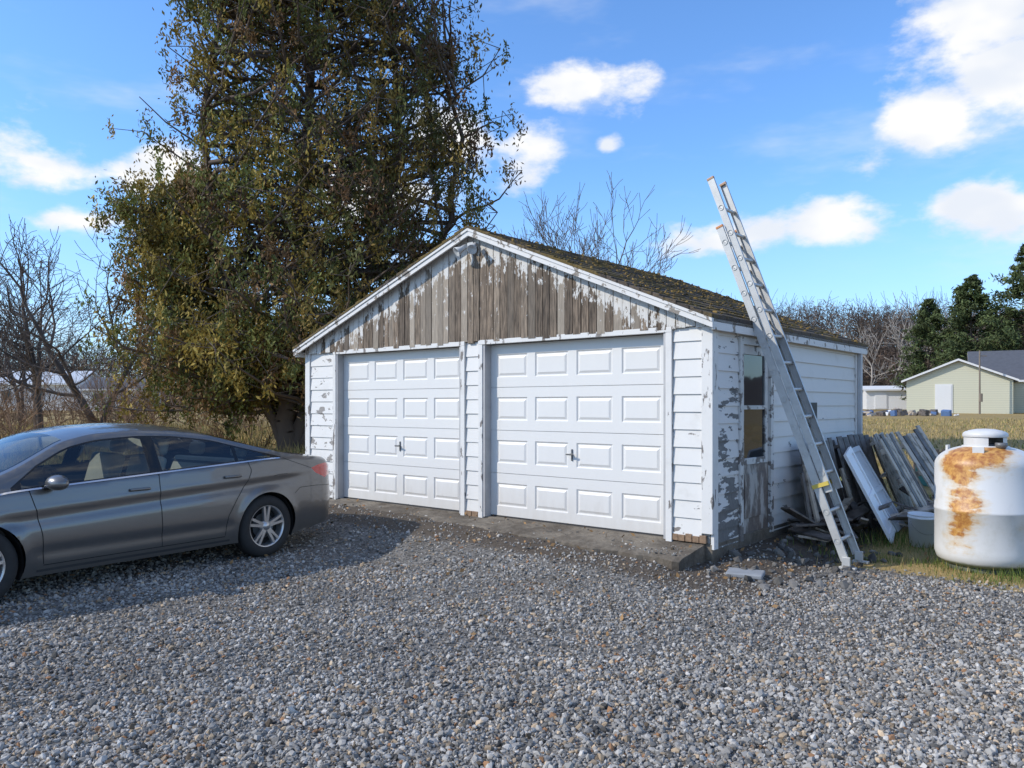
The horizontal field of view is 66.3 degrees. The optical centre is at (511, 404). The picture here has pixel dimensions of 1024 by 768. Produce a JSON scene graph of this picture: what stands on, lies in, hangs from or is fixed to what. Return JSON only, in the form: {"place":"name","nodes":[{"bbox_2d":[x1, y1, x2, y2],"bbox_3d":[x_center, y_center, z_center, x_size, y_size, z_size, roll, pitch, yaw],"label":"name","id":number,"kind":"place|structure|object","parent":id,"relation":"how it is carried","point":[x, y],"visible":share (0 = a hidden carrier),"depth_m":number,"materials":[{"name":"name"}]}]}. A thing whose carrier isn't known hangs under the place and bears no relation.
{"place":"outdoors","nodes":[
{"label":"outdoors","id":0,"kind":"place"},
{"bbox_2d":[0,371,98,410],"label":"white barn","id":1,"kind":"structure","parent":0,"point":[57,377],"depth_m":76.00,"materials":[{"name":"wood"}]},
{"bbox_2d":[1,390,12,400],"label":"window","id":2,"kind":"structure","parent":1,"relation":"in","point":[3,390],"depth_m":75.93,"materials":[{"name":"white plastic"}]},
{"bbox_2d":[79,377,160,410],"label":"white barn","id":3,"kind":"structure","parent":0,"point":[89,386],"depth_m":72.46,"materials":[{"name":"wood"}]},
{"bbox_2d":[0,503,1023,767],"bbox_3d":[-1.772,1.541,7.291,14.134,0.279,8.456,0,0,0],"label":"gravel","id":4,"kind":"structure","parent":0,"point":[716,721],"depth_m":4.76,"materials":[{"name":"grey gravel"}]},
{"bbox_2d":[0,349,1023,767],"bbox_3d":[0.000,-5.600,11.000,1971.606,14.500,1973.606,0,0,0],"label":"ground","id":5,"kind":"structure","parent":0,"point":[512,541],"depth_m":6.41,"materials":[{"name":"grey gravel"}]},
{"bbox_2d":[0,250,95,427],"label":"bare tree","id":6,"kind":"object","parent":5,"relation":"on","point":[49,339],"visible":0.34,"depth_m":32.60,"materials":[{"name":"brown plant"}]},
{"bbox_2d":[0,216,137,429],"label":"bare tree","id":7,"kind":"object","parent":5,"relation":"on","point":[30,353],"visible":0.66,"depth_m":26.89,"materials":[{"name":"brown plant"}]},
{"bbox_2d":[0,217,252,422],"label":"bare tree","id":8,"kind":"object","parent":5,"relation":"on","point":[57,364],"visible":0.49,"depth_m":24.62,"materials":[{"name":"brown plant"}]},
{"bbox_2d":[0,348,303,458],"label":"brush thicket","id":9,"kind":"object","parent":5,"relation":"on","point":[7,415],"visible":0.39,"depth_m":23.05,"materials":[{"name":"brown plant"}]},
{"bbox_2d":[0,423,328,597],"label":"parked car","id":10,"kind":"object","parent":5,"relation":"on","point":[170,490],"visible":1,"depth_m":7.67,"materials":[{"name":"grey paint"}]},
{"bbox_2d":[186,280,328,424],"bbox_3d":[-10.642,-2.613,31.739,7.056,7.410,6.588,0,0,0],"label":"bare tree","id":11,"kind":"object","parent":5,"relation":"on","point":[270,313],"visible":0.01,"depth_m":31.03,"materials":[{"name":"brown plant"}]},
{"bbox_2d":[74,0,527,451],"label":"cedar tree","id":12,"kind":"object","parent":5,"relation":"on","point":[220,353],"visible":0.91,"depth_m":18.57,"materials":[{"name":"green plant"}]},
{"bbox_2d":[0,288,1022,408],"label":"distant woods","id":13,"kind":"object","parent":5,"relation":"on","point":[885,350],"visible":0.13,"depth_m":125.27,"materials":[{"name":"brown plant"}]},
{"bbox_2d":[292,226,867,570],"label":"garage","id":14,"kind":"structure","parent":5,"relation":"on","point":[484,376],"depth_m":9.34,"materials":[{"name":"paint"}]},
{"bbox_2d":[344,347,458,509],"bbox_3d":[-1.551,0.314,10.935,2.503,2.128,0.020,0,0,40],"label":"overhead door","id":15,"kind":"structure","parent":14,"relation":"in","point":[411,398],"depth_m":10.89,"materials":[{"name":"paint"}]},
{"bbox_2d":[491,334,662,534],"bbox_3d":[0.701,0.314,9.046,2.497,2.128,0.020,0,0,40],"label":"garage door","id":16,"kind":"structure","parent":14,"relation":"in","point":[600,399],"depth_m":8.96,"materials":[{"name":"paint"}]},
{"bbox_2d":[744,462,767,533],"bbox_3d":[2.672,1.051,8.671,0.043,0.798,0.748,0,0,40],"label":"side door panel","id":17,"kind":"structure","parent":14,"relation":"in","point":[755,475],"depth_m":8.68,"materials":[{"name":"grey wood"}]},
{"bbox_2d":[494,171,698,272],"bbox_3d":[3.145,-3.692,30.168,7.863,9.621,6.735,0,0,0],"label":"bare tree","id":18,"kind":"object","parent":5,"relation":"on","point":[544,240],"visible":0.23,"depth_m":29.39,"materials":[{"name":"brown plant"}]},
{"bbox_2d":[230,499,977,635],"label":"fallen leaves","id":19,"kind":"object","parent":5,"relation":"on","point":[677,575],"visible":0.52,"depth_m":7.67,"materials":[{"name":"brown plant"}]},
{"bbox_2d":[580,237,677,275],"bbox_3d":[3.978,-3.146,32.837,4.170,8.404,7.083,0,0,-19],"label":"bare tree","id":20,"kind":"object","parent":5,"relation":"on","point":[658,265],"visible":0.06,"depth_m":31.52,"materials":[{"name":"brown plant"}]},
{"bbox_2d":[725,567,764,579],"bbox_3d":[2.223,1.607,7.465,0.340,0.045,0.220,0,3,26],"label":"stone paver","id":21,"kind":"object","parent":5,"relation":"on","point":[753,574],"visible":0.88,"depth_m":7.41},
{"bbox_2d":[707,176,868,570],"bbox_3d":[2.927,-0.449,8.406,1.589,4.188,0.492,0,0,36],"label":"extension ladder","id":22,"kind":"object","parent":5,"relation":"on","point":[830,480],"visible":1,"depth_m":8.33,"materials":[{"name":"metal"}]},
{"bbox_2d":[706,534,902,599],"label":"rocks","id":23,"kind":"object","parent":5,"relation":"on","point":[849,572],"visible":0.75,"depth_m":7.78,"materials":[{"name":"grey stone"}]},
{"bbox_2d":[800,437,846,534],"bbox_3d":[3.837,1.016,9.602,0.128,1.199,1.000,-14,-9,36],"label":"wooden pallet","id":24,"kind":"object","parent":5,"relation":"on","point":[828,441],"visible":0.11,"depth_m":9.83,"materials":[{"name":"wood"}]},
{"bbox_2d":[781,497,891,542],"bbox_3d":[3.715,1.425,9.274,1.113,0.636,1.775,0,0,40],"label":"scrap wood pile","id":25,"kind":"object","parent":5,"relation":"on","point":[859,513],"visible":0.68,"depth_m":9.01,"materials":[{"name":"grey wood"}]},
{"bbox_2d":[800,464,874,542],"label":"leaning planks","id":26,"kind":"object","parent":5,"relation":"on","point":[806,483],"visible":0.54,"depth_m":9.01,"materials":[{"name":"grey wood"}]},
{"bbox_2d":[832,434,884,527],"bbox_3d":[4.673,0.990,10.482,1.050,1.209,0.128,-2,-14,-45],"label":"wooden pallet","id":27,"kind":"object","parent":5,"relation":"on","point":[862,441],"visible":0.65,"depth_m":10.30,"materials":[{"name":"grey wood"}]},
{"bbox_2d":[843,446,895,542],"bbox_3d":[4.316,1.069,9.448,0.035,1.150,0.520,-29,-6,30],"label":"window shutter","id":28,"kind":"object","parent":5,"relation":"on","point":[865,485],"depth_m":9.42,"materials":[{"name":"wood"}]},
{"bbox_2d":[832,306,911,409],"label":"birch tree","id":29,"kind":"object","parent":5,"relation":"on","point":[868,361],"visible":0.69,"depth_m":82.77,"materials":[{"name":"grey plant"}]},
{"bbox_2d":[852,445,904,530],"bbox_3d":[4.670,1.058,10.034,0.036,1.150,0.520,-34,-17,32],"label":"window shutter","id":30,"kind":"object","parent":5,"relation":"on","point":[878,488],"depth_m":10.10,"materials":[{"name":"wood"}]},
{"bbox_2d":[863,386,905,408],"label":"white shed","id":31,"kind":"structure","parent":5,"relation":"on","point":[881,397],"depth_m":77.50,"materials":[{"name":"wood"}]},
{"bbox_2d":[875,391,886,408],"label":"door","id":32,"kind":"structure","parent":31,"relation":"in","point":[880,396],"depth_m":77.56,"materials":[{"name":"white plastic"}]},
{"bbox_2d":[869,432,913,511],"bbox_3d":[5.365,0.978,11.148,0.128,1.184,0.950,-24,-12,32],"label":"wooden pallet","id":33,"kind":"object","parent":5,"relation":"on","point":[890,474],"visible":0.49,"depth_m":10.96,"materials":[{"name":"grey wood"}]},
{"bbox_2d":[873,486,933,526],"bbox_3d":[5.499,1.391,10.257,1.117,0.544,2.326,0,0,40],"label":"scrap wood pile","id":34,"kind":"object","parent":5,"relation":"on","point":[929,507],"visible":0.16,"depth_m":9.84,"materials":[{"name":"grey wood"}]},
{"bbox_2d":[879,432,930,508],"bbox_3d":[5.323,0.954,10.591,0.072,1.279,0.970,-32,-13,33],"label":"fence panel","id":35,"kind":"object","parent":5,"relation":"on","point":[893,451],"visible":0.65,"depth_m":10.50,"materials":[{"name":"grey wood"}]},
{"bbox_2d":[863,291,955,409],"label":"birch tree","id":36,"kind":"object","parent":5,"relation":"on","point":[898,343],"visible":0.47,"depth_m":81.94,"materials":[{"name":"grey plant"}]},
{"bbox_2d":[863,408,958,415],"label":"yard clutter","id":37,"kind":"object","parent":5,"relation":"on","point":[920,412],"visible":0.72,"depth_m":51.71,"materials":[{"name":"grey plastic"}]},
{"bbox_2d":[894,425,937,500],"bbox_3d":[5.991,0.912,11.206,0.970,1.336,0.072,-3,-29,-43],"label":"fence panel","id":38,"kind":"object","parent":5,"relation":"on","point":[917,446],"visible":0.48,"depth_m":11.15,"materials":[{"name":"grey wood"}]},
{"bbox_2d":[885,298,950,399],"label":"pine tree","id":39,"kind":"object","parent":5,"relation":"on","point":[923,330],"visible":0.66,"depth_m":72.78,"materials":[{"name":"green plant"}]},
{"bbox_2d":[907,511,933,547],"bbox_3d":[4.780,1.457,9.139,0.325,0.375,0.316,0,3,0],"label":"plastic bucket","id":40,"kind":"object","parent":5,"relation":"on","point":[921,526],"visible":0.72,"depth_m":9.03,"materials":[{"name":"plastic"}]},
{"bbox_2d":[915,466,927,485],"bbox_3d":[7.600,1.240,14.100,0.540,0.420,0.440,0,0,0],"label":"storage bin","id":41,"kind":"object","parent":5,"relation":"on","point":[922,481],"visible":0.06,"depth_m":14.07,"materials":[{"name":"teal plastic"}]},
{"bbox_2d":[883,312,974,368],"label":"birch tree","id":42,"kind":"object","parent":5,"relation":"on","point":[897,345],"visible":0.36,"depth_m":82.91,"materials":[{"name":"grey plant"}]},
{"bbox_2d":[913,449,945,470],"bbox_3d":[9.043,1.106,15.473,2.100,0.548,0.060,0,0,9],"label":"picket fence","id":43,"kind":"object","parent":5,"relation":"on","point":[938,452],"visible":0.05,"depth_m":15.54,"materials":[{"name":"wood"}]},
{"bbox_2d":[906,361,1012,413],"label":"walls","id":44,"kind":"structure","parent":5,"relation":"on","point":[996,389],"depth_m":58.12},
{"bbox_2d":[935,384,952,412],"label":"door","id":45,"kind":"structure","parent":44,"relation":"attached to","point":[943,396],"depth_m":58.75,"materials":[{"name":"white plastic"}]},
{"bbox_2d":[901,358,1018,384],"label":"roof","id":46,"kind":"structure","parent":44,"relation":"on","point":[966,362],"depth_m":58.07,"materials":[{"name":"white wood"}]},
{"bbox_2d":[925,274,1021,365],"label":"pine tree","id":47,"kind":"object","parent":5,"relation":"on","point":[968,300],"visible":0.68,"depth_m":69.32,"materials":[{"name":"green plant"}]},
{"bbox_2d":[934,429,1023,574],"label":"propane tank","id":48,"kind":"object","parent":5,"relation":"on","point":[979,498],"visible":0.98,"depth_m":7.62,"materials":[{"name":"metal"}]},
{"bbox_2d":[979,350,986,413],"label":"utility pole","id":49,"kind":"object","parent":5,"relation":"on","point":[980,395],"visible":0.89,"depth_m":56.25,"materials":[{"name":"brown wood"}]},
{"bbox_2d":[954,243,1023,360],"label":"pine tree","id":50,"kind":"object","parent":5,"relation":"on","point":[1014,316],"visible":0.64,"depth_m":67.22,"materials":[{"name":"green plant"}]},
{"bbox_2d":[992,271,1023,348],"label":"pine tree","id":51,"kind":"object","parent":5,"relation":"on","point":[1019,329],"visible":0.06,"depth_m":72.92,"materials":[{"name":"green plant"}]},
{"bbox_2d":[1013,382,1023,412],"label":"walls","id":52,"kind":"structure","parent":5,"relation":"on","point":[1018,397],"depth_m":59.48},
{"bbox_2d":[967,350,1023,381],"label":"roof","id":53,"kind":"structure","parent":52,"relation":"on","point":[1009,363],"depth_m":62.08,"materials":[{"name":"grey concrete"}]},
{"bbox_2d":[0,416,1023,590],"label":"grass","id":54,"kind":"structure","parent":0,"point":[24,451],"depth_m":19.00,"materials":[{"name":"plant"}]},
{"bbox_2d":[0,0,1023,376],"label":"sky","id":55,"kind":"structure","parent":0,"point":[860,148],"materials":[{"name":"blue"}]}
]}

